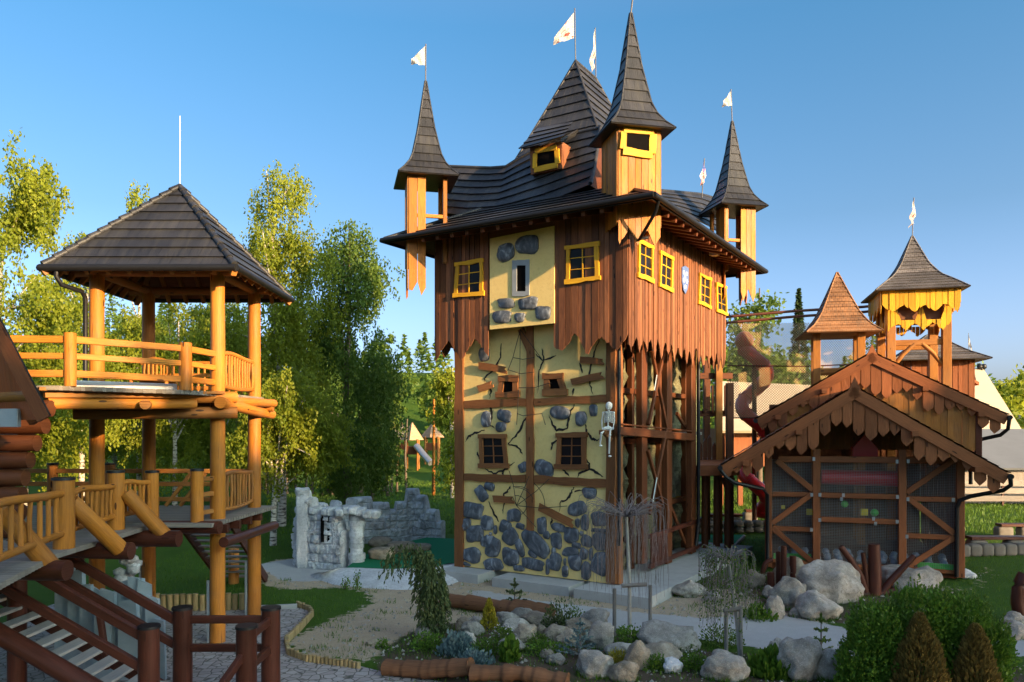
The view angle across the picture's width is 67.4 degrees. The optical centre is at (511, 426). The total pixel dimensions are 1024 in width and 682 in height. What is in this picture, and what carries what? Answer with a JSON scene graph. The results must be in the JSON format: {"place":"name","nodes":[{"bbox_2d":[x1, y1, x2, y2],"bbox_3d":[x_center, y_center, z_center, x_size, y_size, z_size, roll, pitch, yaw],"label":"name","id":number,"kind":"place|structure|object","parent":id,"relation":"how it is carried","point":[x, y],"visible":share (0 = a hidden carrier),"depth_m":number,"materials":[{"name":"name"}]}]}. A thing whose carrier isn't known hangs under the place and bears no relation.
{"place":"outdoors","nodes":[
{"label":"outdoors","id":0,"kind":"place"},
{"bbox_2d":[0,604,439,681],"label":"paving","id":1,"kind":"structure","parent":0,"point":[210,666],"depth_m":16.59,"materials":[{"name":"stone"}]},
{"bbox_2d":[54,568,166,679],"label":"slab cascade","id":2,"kind":"object","parent":1,"relation":"on","point":[70,610],"visible":0.41,"depth_m":15.90,"materials":[{"name":"grey stone"}]},
{"bbox_2d":[0,533,280,681],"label":"timber stair","id":3,"kind":"object","parent":1,"relation":"on","point":[246,647],"visible":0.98,"depth_m":14.32,"materials":[{"name":"brown wood"}]},
{"bbox_2d":[0,116,294,681],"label":"gazebo","id":4,"kind":"object","parent":1,"relation":"on","point":[179,243],"visible":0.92,"depth_m":18.09,"materials":[{"name":"wood"}]},
{"bbox_2d":[0,317,55,537],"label":"log house","id":5,"kind":"structure","parent":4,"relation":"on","point":[26,410],"depth_m":12.97,"materials":[{"name":"wood"}]},
{"bbox_2d":[129,357,177,389],"bbox_3d":[-9.275,-1.310,19.875,1.160,1.021,0.549,0,0,11],"label":"log bench","id":6,"kind":"object","parent":4,"relation":"on","point":[161,371],"visible":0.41,"depth_m":20.07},
{"bbox_2d":[0,373,1023,681],"bbox_3d":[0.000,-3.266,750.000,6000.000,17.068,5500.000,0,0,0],"label":"ground","id":7,"kind":"structure","parent":0,"point":[760,635],"depth_m":23.19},
{"bbox_2d":[0,127,130,479],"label":"birch tree","id":8,"kind":"object","parent":7,"relation":"on","point":[33,211],"visible":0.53,"depth_m":30.62,"materials":[{"name":"green plant"}]},
{"bbox_2d":[18,230,162,501],"bbox_3d":[-21.646,-2.362,37.811,7.120,15.030,6.002,0,0,24],"label":"birch tree","id":9,"kind":"object","parent":7,"relation":"on","point":[118,367],"visible":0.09,"depth_m":37.83,"materials":[{"name":"green plant"}]},
{"bbox_2d":[85,379,187,486],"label":"birch tree","id":10,"kind":"object","parent":7,"relation":"on","point":[120,452],"visible":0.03,"depth_m":51.42,"materials":[{"name":"green plant"}]},
{"bbox_2d":[105,179,200,494],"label":"birch tree","id":11,"kind":"object","parent":7,"relation":"on","point":[134,197],"visible":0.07,"depth_m":45.66,"materials":[{"name":"green plant"}]},
{"bbox_2d":[106,303,247,504],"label":"birch tree","id":12,"kind":"object","parent":7,"relation":"on","point":[197,339],"visible":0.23,"depth_m":40.86,"materials":[{"name":"green plant"}]},
{"bbox_2d":[156,592,244,610],"bbox_3d":[-8.744,4.981,21.693,2.716,0.538,0.219,0,0,-2],"label":"palisade edging","id":13,"kind":"object","parent":7,"relation":"on","point":[173,599],"visible":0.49,"depth_m":21.62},
{"bbox_2d":[183,529,267,581],"bbox_3d":[-8.950,3.750,23.750,1.684,3.048,4.270,0,0,0],"label":"plank stair","id":14,"kind":"object","parent":7,"relation":"on","point":[197,546],"visible":0.38,"depth_m":23.93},
{"bbox_2d":[2,294,454,447],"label":"woods","id":15,"kind":"object","parent":7,"relation":"on","point":[422,393],"visible":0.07,"depth_m":144.96,"materials":[{"name":"green plant"}]},
{"bbox_2d":[166,303,291,481],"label":"birch tree","id":16,"kind":"object","parent":7,"relation":"on","point":[205,313],"visible":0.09,"depth_m":48.55,"materials":[{"name":"green plant"}]},
{"bbox_2d":[108,355,362,457],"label":"woods","id":17,"kind":"object","parent":7,"relation":"on","point":[339,386],"visible":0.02,"depth_m":67.53,"materials":[{"name":"green plant"}]},
{"bbox_2d":[203,159,369,526],"bbox_3d":[-11.756,-4.482,39.951,8.215,19.370,6.636,0,0,0],"label":"birch tree","id":18,"kind":"object","parent":7,"relation":"on","point":[294,317],"visible":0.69,"depth_m":39.58,"materials":[{"name":"green plant"}]},
{"bbox_2d":[225,358,369,545],"bbox_3d":[-9.553,1.068,33.501,6.342,8.293,4.679,0,0,0],"label":"birch tree","id":19,"kind":"object","parent":7,"relation":"on","point":[313,445],"visible":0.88,"depth_m":32.89,"materials":[{"name":"green plant"}]},
{"bbox_2d":[284,601,360,668],"bbox_3d":[-5.171,5.135,19.069,1.290,0.230,6.375,0,0,-25],"label":"palisade edging","id":20,"kind":"object","parent":7,"relation":"on","point":[297,630],"visible":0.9,"depth_m":17.18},
{"bbox_2d":[299,218,414,504],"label":"shade tree","id":21,"kind":"object","parent":7,"relation":"on","point":[354,288],"visible":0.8,"depth_m":42.27,"materials":[{"name":"green plant"}]},
{"bbox_2d":[291,487,444,569],"bbox_3d":[-6.067,3.789,31.498,4.281,3.078,8.099,0,0,14],"label":"ruin","id":22,"kind":"object","parent":7,"relation":"on","point":[324,536],"visible":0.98,"depth_m":28.23,"materials":[{"name":"grey stone"}]},
{"bbox_2d":[335,350,417,501],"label":"shade tree","id":23,"kind":"object","parent":7,"relation":"on","point":[362,415],"visible":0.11,"depth_m":47.51,"materials":[{"name":"green plant"}]},
{"bbox_2d":[310,564,457,589],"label":"path","id":24,"kind":"structure","parent":7,"relation":"on","point":[368,578],"depth_m":25.53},
{"bbox_2d":[346,537,453,568],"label":"turf","id":25,"kind":"structure","parent":7,"relation":"on","point":[442,549],"depth_m":29.14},
{"bbox_2d":[368,547,394,559],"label":"ledge stone","id":26,"kind":"object","parent":25,"relation":"on","point":[378,553],"visible":0.73,"depth_m":28.23,"materials":[{"name":"stone"}]},
{"bbox_2d":[378,543,453,637],"bbox_3d":[-2.321,3.966,18.583,1.819,2.339,0.826,0,0,0],"label":"weeping spruce","id":27,"kind":"object","parent":7,"relation":"on","point":[432,586],"visible":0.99,"depth_m":18.46,"materials":[{"name":"green plant"}]},
{"bbox_2d":[401,423,431,470],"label":"play tower","id":28,"kind":"structure","parent":7,"relation":"on","point":[417,450],"depth_m":81.33,"materials":[{"name":"wood"}]},
{"bbox_2d":[406,629,445,654],"bbox_3d":[-1.947,4.890,17.611,1.025,0.516,1.046,0,0,0],"label":"shrub","id":29,"kind":"object","parent":7,"relation":"on","point":[429,639],"visible":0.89,"depth_m":17.49,"materials":[{"name":"green plant"}]},
{"bbox_2d":[381,657,474,678],"bbox_3d":[-1.727,4.961,15.791,2.001,0.618,0.437,0,0,21],"label":"carved log","id":30,"kind":"object","parent":7,"relation":"on","point":[438,668],"visible":0.96,"depth_m":15.64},
{"bbox_2d":[421,424,443,464],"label":"play tower","id":31,"kind":"structure","parent":7,"relation":"on","point":[426,434],"depth_m":85.27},
{"bbox_2d":[426,361,454,497],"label":"birch tree","id":32,"kind":"object","parent":7,"relation":"on","point":[443,387],"visible":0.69,"depth_m":54.62,"materials":[{"name":"green plant"}]},
{"bbox_2d":[435,629,478,657],"bbox_3d":[-1.198,4.806,17.032,0.910,0.606,0.867,0,0,-33],"label":"fescue tuft","id":33,"kind":"object","parent":7,"relation":"on","point":[452,644],"visible":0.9,"depth_m":16.91,"materials":[{"name":"blue plant"}]},
{"bbox_2d":[461,621,484,635],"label":"boulder","id":34,"kind":"object","parent":7,"relation":"on","point":[474,627],"visible":0.77,"depth_m":18.31,"materials":[{"name":"stone"}]},
{"bbox_2d":[454,647,495,664],"bbox_3d":[-0.781,4.844,16.111,0.889,0.416,0.924,0,0,0],"label":"fescue tuft","id":35,"kind":"object","parent":7,"relation":"on","point":[480,657],"visible":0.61,"depth_m":16.05,"materials":[{"name":"blue plant"}]},
{"bbox_2d":[469,637,499,658],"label":"cushion plant","id":36,"kind":"object","parent":7,"relation":"on","point":[485,647],"visible":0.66,"depth_m":16.77,"materials":[{"name":"green plant"}]},
{"bbox_2d":[479,597,500,630],"bbox_3d":[-0.565,4.642,18.874,0.584,0.903,0.566,0,0,0],"label":"golden conifer","id":37,"kind":"object","parent":7,"relation":"on","point":[489,615],"visible":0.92,"depth_m":18.78,"materials":[{"name":"yellow plant"}]},
{"bbox_2d":[439,593,555,614],"bbox_3d":[-0.476,4.947,21.166,3.493,0.542,0.596,0,0,31],"label":"carved log","id":38,"kind":"object","parent":7,"relation":"on","point":[471,602],"visible":0.64,"depth_m":21.03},
{"bbox_2d":[498,633,521,662],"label":"shrub","id":39,"kind":"object","parent":7,"relation":"on","point":[509,647],"visible":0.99,"depth_m":16.13,"materials":[{"name":"green plant"}]},
{"bbox_2d":[469,663,569,681],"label":"carved log","id":40,"kind":"object","parent":7,"relation":"on","point":[506,672],"visible":0.99,"depth_m":14.89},
{"bbox_2d":[512,623,536,642],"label":"boulder","id":41,"kind":"object","parent":7,"relation":"on","point":[522,631],"visible":0.57,"depth_m":17.72,"materials":[{"name":"stone"}]},
{"bbox_2d":[520,611,555,627],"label":"boulder","id":42,"kind":"object","parent":7,"relation":"on","point":[533,617],"visible":0.56,"depth_m":19.32,"materials":[{"name":"stone"}]},
{"bbox_2d":[521,639,569,658],"bbox_3d":[0.737,4.813,16.697,1.140,0.370,1.135,0,0,0],"label":"shrub","id":43,"kind":"object","parent":7,"relation":"on","point":[538,647],"visible":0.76,"depth_m":16.68,"materials":[{"name":"green plant"}]},
{"bbox_2d":[540,597,573,627],"bbox_3d":[1.175,4.690,19.115,0.882,0.894,0.958,0,0,-22],"label":"rosemary bush","id":44,"kind":"object","parent":7,"relation":"on","point":[560,618],"visible":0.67,"depth_m":19.07,"materials":[{"name":"green plant"}]},
{"bbox_2d":[379,0,768,608],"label":"castle","id":45,"kind":"structure","parent":7,"relation":"on","point":[585,253],"depth_m":25.57,"materials":[{"name":"yellow paint"}]},
{"bbox_2d":[452,258,484,297],"bbox_3d":[-1.469,-4.988,25.939,1.303,1.262,0.075,0,0,32],"label":"window","id":46,"kind":"structure","parent":45,"relation":"in","point":[475,274],"depth_m":25.87,"materials":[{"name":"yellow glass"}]},
{"bbox_2d":[478,434,509,467],"bbox_3d":[-0.626,0.839,26.058,1.253,1.191,0.100,0,0,32],"label":"window","id":47,"kind":"structure","parent":45,"relation":"in","point":[493,453],"depth_m":26.08,"materials":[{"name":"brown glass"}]},
{"bbox_2d":[495,375,519,397],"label":"window","id":48,"kind":"structure","parent":45,"relation":"in","point":[508,385],"depth_m":25.75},
{"bbox_2d":[512,259,529,295],"bbox_3d":[0.284,-4.797,24.843,0.644,1.212,0.034,0,0,32],"label":"slit window","id":49,"kind":"structure","parent":45,"relation":"in","point":[520,268],"depth_m":24.84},
{"bbox_2d":[542,373,567,395],"bbox_3d":[1.394,-1.365,24.796,0.936,0.758,0.100,0,0,32],"label":"window","id":50,"kind":"structure","parent":45,"relation":"in","point":[557,387],"depth_m":24.80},
{"bbox_2d":[553,8,575,59],"bbox_3d":[1.965,-14.794,28.873,0.941,1.990,0.178,0,0,-23],"label":"flag","id":51,"kind":"object","parent":45,"relation":"attached to","point":[566,31],"visible":1,"depth_m":28.91,"materials":[{"name":"white fabric"}]},
{"bbox_2d":[553,432,587,469],"bbox_3d":[1.875,0.781,24.495,1.205,1.216,0.100,0,0,32],"label":"window","id":52,"kind":"structure","parent":45,"relation":"in","point":[571,447],"depth_m":24.49,"materials":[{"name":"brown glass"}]},
{"bbox_2d":[564,241,600,284],"bbox_3d":[2.172,-5.028,23.664,1.246,1.216,0.075,0,0,32],"label":"window","id":53,"kind":"structure","parent":45,"relation":"in","point":[575,254],"depth_m":23.74,"materials":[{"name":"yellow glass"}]},
{"bbox_2d":[599,402,614,456],"bbox_3d":[2.856,0.086,23.214,0.456,1.676,0.682,0,0,22],"label":"skeleton","id":54,"kind":"object","parent":45,"relation":"on","point":[607,415],"visible":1,"depth_m":23.32,"materials":[{"name":"plastic"}]},
{"bbox_2d":[637,240,654,283],"bbox_3d":[4.162,-5.136,23.880,0.075,1.224,1.319,0,0,32],"label":"window","id":55,"kind":"structure","parent":45,"relation":"in","point":[645,251],"depth_m":23.88,"materials":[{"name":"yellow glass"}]},
{"bbox_2d":[658,250,674,292],"bbox_3d":[5.109,-5.111,25.394,0.075,1.222,1.333,0,0,32],"label":"window","id":56,"kind":"structure","parent":45,"relation":"in","point":[666,261],"depth_m":25.40,"materials":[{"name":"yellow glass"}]},
{"bbox_2d":[698,272,711,309],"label":"window","id":57,"kind":"structure","parent":45,"relation":"in","point":[706,284],"depth_m":28.83,"materials":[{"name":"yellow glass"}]},
{"bbox_2d":[715,282,727,315],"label":"window","id":58,"kind":"structure","parent":45,"relation":"in","point":[721,305],"depth_m":30.55,"materials":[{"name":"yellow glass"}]},
{"bbox_2d":[726,305,875,418],"bbox_3d":[13.749,-3.095,36.514,7.393,5.448,0.427,0,0,0],"label":"safety net","id":59,"kind":"object","parent":45,"relation":"hanging from","point":[771,352],"visible":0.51,"depth_m":36.54,"materials":[{"name":"fabric"}]},
{"bbox_2d":[555,618,602,654],"bbox_3d":[1.413,4.570,16.479,1.048,0.962,0.995,0,0,-43],"label":"blue spruce","id":60,"kind":"object","parent":7,"relation":"on","point":[579,642],"visible":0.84,"depth_m":16.45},
{"bbox_2d":[135,480,1023,681],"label":"grass","id":61,"kind":"structure","parent":7,"relation":"on","point":[994,505],"depth_m":27.41,"materials":[{"name":"plant"}]},
{"bbox_2d":[576,649,613,678],"bbox_3d":[1.673,4.832,15.455,0.752,0.648,0.586,0,0,0],"label":"boulder","id":62,"kind":"object","parent":7,"relation":"on","point":[590,664],"visible":0.85,"depth_m":15.26,"materials":[{"name":"stone"}]},
{"bbox_2d":[581,608,609,622],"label":"boulder","id":63,"kind":"object","parent":7,"relation":"on","point":[593,615],"visible":0.45,"depth_m":19.27,"materials":[{"name":"stone"}]},
{"bbox_2d":[586,620,614,649],"bbox_3d":[2.004,4.804,17.517,0.673,0.759,0.589,0,0,0],"label":"boulder","id":64,"kind":"object","parent":7,"relation":"on","point":[601,633],"visible":0.73,"depth_m":17.33,"materials":[{"name":"stone"}]},
{"bbox_2d":[577,491,669,637],"bbox_3d":[2.693,3.402,18.540,2.215,3.622,2.318,0,0,0],"label":"weeping tree","id":65,"kind":"object","parent":7,"relation":"on","point":[633,511],"visible":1,"depth_m":18.53,"materials":[{"name":"grey plant"}]},
{"bbox_2d":[607,660,639,681],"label":"boulder","id":66,"kind":"object","parent":7,"relation":"on","point":[622,671],"visible":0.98,"depth_m":15.00,"materials":[{"name":"stone"}]},
{"bbox_2d":[614,622,640,643],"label":"shrub","id":67,"kind":"object","parent":7,"relation":"on","point":[626,638],"visible":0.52,"depth_m":17.66,"materials":[{"name":"green plant"}]},
{"bbox_2d":[624,640,649,669],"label":"boulder","id":68,"kind":"object","parent":7,"relation":"on","point":[638,652],"visible":0.66,"depth_m":15.73,"materials":[{"name":"stone"}]},
{"bbox_2d":[267,559,1021,681],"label":"gravel","id":69,"kind":"structure","parent":7,"relation":"on","point":[388,639],"depth_m":20.83,"materials":[{"name":"stone"}]},
{"bbox_2d":[642,651,666,672],"bbox_3d":[2.971,4.836,15.747,0.672,0.411,0.641,0,0,41],"label":"moss cushion","id":70,"kind":"object","parent":7,"relation":"on","point":[655,664],"visible":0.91,"depth_m":15.69,"materials":[{"name":"green plant"}]},
{"bbox_2d":[645,641,682,663],"bbox_3d":[3.135,4.891,16.492,0.988,0.496,0.801,0,0,0],"label":"boulder","id":71,"kind":"object","parent":7,"relation":"on","point":[667,649],"visible":0.45,"depth_m":16.32,"materials":[{"name":"stone"}]},
{"bbox_2d":[636,619,700,652],"bbox_3d":[3.566,4.858,17.466,1.344,0.834,1.102,0,0,-29],"label":"boulder","id":72,"kind":"object","parent":7,"relation":"on","point":[656,631],"visible":0.67,"depth_m":17.26,"materials":[{"name":"stone"}]},
{"bbox_2d":[663,656,682,672],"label":"boulder","id":73,"kind":"object","parent":7,"relation":"on","point":[672,663],"visible":0.91,"depth_m":15.50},
{"bbox_2d":[671,580,705,597],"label":"boulder","id":74,"kind":"object","parent":7,"relation":"on","point":[687,588],"visible":0.83,"depth_m":23.35,"materials":[{"name":"stone"}]},
{"bbox_2d":[679,648,706,673],"bbox_3d":[3.786,4.812,15.774,0.777,0.483,0.724,0,0,0],"label":"flowering shrub","id":75,"kind":"object","parent":7,"relation":"on","point":[694,664],"visible":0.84,"depth_m":15.74,"materials":[{"name":"green plant"}]},
{"bbox_2d":[699,535,741,543],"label":"turf","id":76,"kind":"structure","parent":7,"relation":"on","point":[736,537],"depth_m":35.26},
{"bbox_2d":[696,360,739,547],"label":"timber walkway","id":77,"kind":"structure","parent":76,"relation":"on","point":[722,448],"depth_m":31.86,"materials":[{"name":"wood"}]},
{"bbox_2d":[698,624,745,650],"bbox_3d":[4.892,4.918,17.967,1.099,0.537,1.287,0,0,0],"label":"shrub","id":78,"kind":"object","parent":7,"relation":"on","point":[721,643],"visible":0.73,"depth_m":17.90,"materials":[{"name":"green plant"}]},
{"bbox_2d":[700,649,750,681],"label":"boulder","id":79,"kind":"object","parent":7,"relation":"on","point":[722,663],"visible":0.98,"depth_m":15.02,"materials":[{"name":"stone"}]},
{"bbox_2d":[697,544,758,654],"bbox_3d":[4.721,3.879,16.804,1.289,2.586,1.226,0,0,-41],"label":"weeping tree","id":80,"kind":"object","parent":7,"relation":"on","point":[722,555],"visible":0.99,"depth_m":16.75,"materials":[{"name":"green plant"}]},
{"bbox_2d":[699,520,764,533],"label":"block wall","id":81,"kind":"structure","parent":7,"relation":"on","point":[748,525],"depth_m":37.36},
{"bbox_2d":[735,331,773,526],"bbox_3d":[12.103,0.310,37.970,2.118,9.980,1.859,0,0,15],"label":"spiral slide","id":82,"kind":"object","parent":7,"relation":"on","point":[758,509],"visible":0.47,"depth_m":37.59,"materials":[{"name":"red plastic"}]},
{"bbox_2d":[700,381,809,505],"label":"barn","id":83,"kind":"structure","parent":7,"relation":"on","point":[742,435],"depth_m":50.44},
{"bbox_2d":[710,288,810,482],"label":"pine tree","id":84,"kind":"object","parent":7,"relation":"on","point":[760,306],"visible":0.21,"depth_m":59.37,"materials":[{"name":"green plant"}]},
{"bbox_2d":[743,601,778,621],"bbox_3d":[6.696,4.997,20.767,0.925,0.528,1.025,0,0,0],"label":"grass tuft","id":85,"kind":"object","parent":7,"relation":"on","point":[762,615],"visible":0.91,"depth_m":20.63,"materials":[{"name":"green plant"}]},
{"bbox_2d":[746,642,791,680],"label":"grass tuft","id":86,"kind":"object","parent":7,"relation":"on","point":[765,663],"visible":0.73,"depth_m":15.27,"materials":[{"name":"green plant"}]},
{"bbox_2d":[765,595,785,619],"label":"boulder","id":87,"kind":"object","parent":7,"relation":"on","point":[775,604],"visible":0.67,"depth_m":20.74,"materials":[{"name":"stone"}]},
{"bbox_2d":[767,576,805,609],"bbox_3d":[7.977,4.933,22.259,1.223,1.198,1.046,0,0,0],"label":"boulder","id":88,"kind":"object","parent":7,"relation":"on","point":[788,590],"visible":0.54,"depth_m":21.96,"materials":[{"name":"stone"}]},
{"bbox_2d":[787,288,810,384],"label":"conifer tree","id":89,"kind":"object","parent":7,"relation":"on","point":[798,304],"visible":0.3,"depth_m":62.87,"materials":[{"name":"green plant"}]},
{"bbox_2d":[777,636,822,681],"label":"boulder","id":90,"kind":"object","parent":7,"relation":"on","point":[803,656],"visible":0.88,"depth_m":15.06,"materials":[{"name":"stone"}]},
{"bbox_2d":[795,590,842,620],"bbox_3d":[8.388,4.981,20.997,1.244,0.931,0.821,0,0,23],"label":"boulder","id":91,"kind":"object","parent":7,"relation":"on","point":[812,604],"visible":0.91,"depth_m":20.74,"materials":[{"name":"stone"}]},
{"bbox_2d":[817,648,840,680],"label":"boulder","id":92,"kind":"object","parent":7,"relation":"on","point":[826,668],"visible":0.61,"depth_m":15.10,"materials":[{"name":"stone"}]},
{"bbox_2d":[796,559,864,604],"bbox_3d":[9.582,4.757,23.206,1.934,1.500,1.523,0,0,0],"label":"boulder","id":93,"kind":"object","parent":7,"relation":"on","point":[838,581],"visible":0.69,"depth_m":22.68,"materials":[{"name":"stone"}]},
{"bbox_2d":[700,321,1008,428],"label":"woods","id":94,"kind":"object","parent":7,"relation":"on","point":[712,381],"visible":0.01,"depth_m":80.80,"materials":[{"name":"green plant"}]},
{"bbox_2d":[718,345,1013,578],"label":"play pavilion","id":95,"kind":"structure","parent":7,"relation":"on","point":[871,407],"depth_m":27.76,"materials":[{"name":"brown"}]},
{"bbox_2d":[838,543,915,596],"bbox_3d":[11.126,4.447,23.400,2.371,1.727,0.433,0,0,0],"label":"driftwood stump","id":96,"kind":"object","parent":7,"relation":"on","point":[871,578],"visible":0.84,"depth_m":23.31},
{"bbox_2d":[881,564,942,593],"bbox_3d":[12.291,4.846,23.847,1.988,1.053,1.675,0,0,0],"label":"boulder","id":97,"kind":"object","parent":7,"relation":"on","point":[929,575],"visible":0.52,"depth_m":23.33,"materials":[{"name":"stone"}]},
{"bbox_2d":[861,236,970,539],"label":"plank tower","id":98,"kind":"structure","parent":7,"relation":"on","point":[919,288],"depth_m":32.95,"materials":[{"name":"yellow"}]},
{"bbox_2d":[888,610,954,681],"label":"bronze conifer","id":99,"kind":"object","parent":7,"relation":"on","point":[920,641],"visible":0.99,"depth_m":13.84,"materials":[{"name":"brown plant"}]},
{"bbox_2d":[831,573,1017,681],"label":"box hedge","id":100,"kind":"object","parent":7,"relation":"on","point":[875,648],"visible":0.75,"depth_m":14.30,"materials":[{"name":"green plant"}]},
{"bbox_2d":[896,334,992,451],"bbox_3d":[20.689,-1.645,38.000,4.250,5.808,4.250,0,0,15],"label":"plank hut","id":101,"kind":"object","parent":7,"relation":"on","point":[964,360],"visible":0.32,"depth_m":36.31,"materials":[{"name":"brown"}]},
{"bbox_2d":[920,429,1023,503],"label":"shed","id":102,"kind":"structure","parent":7,"relation":"on","point":[1005,451],"depth_m":53.23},
{"bbox_2d":[948,622,1002,681],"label":"bronze conifer","id":103,"kind":"object","parent":7,"relation":"on","point":[975,641],"visible":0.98,"depth_m":13.82,"materials":[{"name":"brown plant"}]},
{"bbox_2d":[965,543,1023,556],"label":"block wall","id":104,"kind":"structure","parent":7,"relation":"on","point":[990,549],"depth_m":30.75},
{"bbox_2d":[965,480,1023,505],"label":"plank fence","id":105,"kind":"object","parent":7,"relation":"on","point":[1002,498],"visible":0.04,"depth_m":49.97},
{"bbox_2d":[965,535,1023,543],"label":"plank bench","id":106,"kind":"object","parent":7,"relation":"on","point":[976,539],"visible":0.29,"depth_m":31.40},
{"bbox_2d":[975,364,1020,428],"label":"barn","id":107,"kind":"structure","parent":7,"relation":"on","point":[986,391],"depth_m":66.44,"materials":[{"name":"beige metal"}]},
{"bbox_2d":[993,523,1023,535],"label":"plank bench","id":108,"kind":"object","parent":7,"relation":"on","point":[1002,528],"visible":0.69,"depth_m":35.50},
{"bbox_2d":[996,363,1023,428],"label":"woods","id":109,"kind":"object","parent":7,"relation":"on","point":[1013,391],"visible":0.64,"depth_m":99.58,"materials":[{"name":"green plant"}]},
{"bbox_2d":[1010,571,1023,615],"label":"bent stump","id":110,"kind":"object","parent":7,"relation":"on","point":[1017,597],"visible":0.8,"depth_m":20.42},
{"bbox_2d":[0,0,1023,418],"label":"sky","id":111,"kind":"structure","parent":0,"point":[846,113],"materials":[{"name":"blue"}]},
{"bbox_2d":[795,272,883,544],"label":"shingle tower","id":112,"kind":"structure","parent":0,"point":[839,315],"depth_m":32.34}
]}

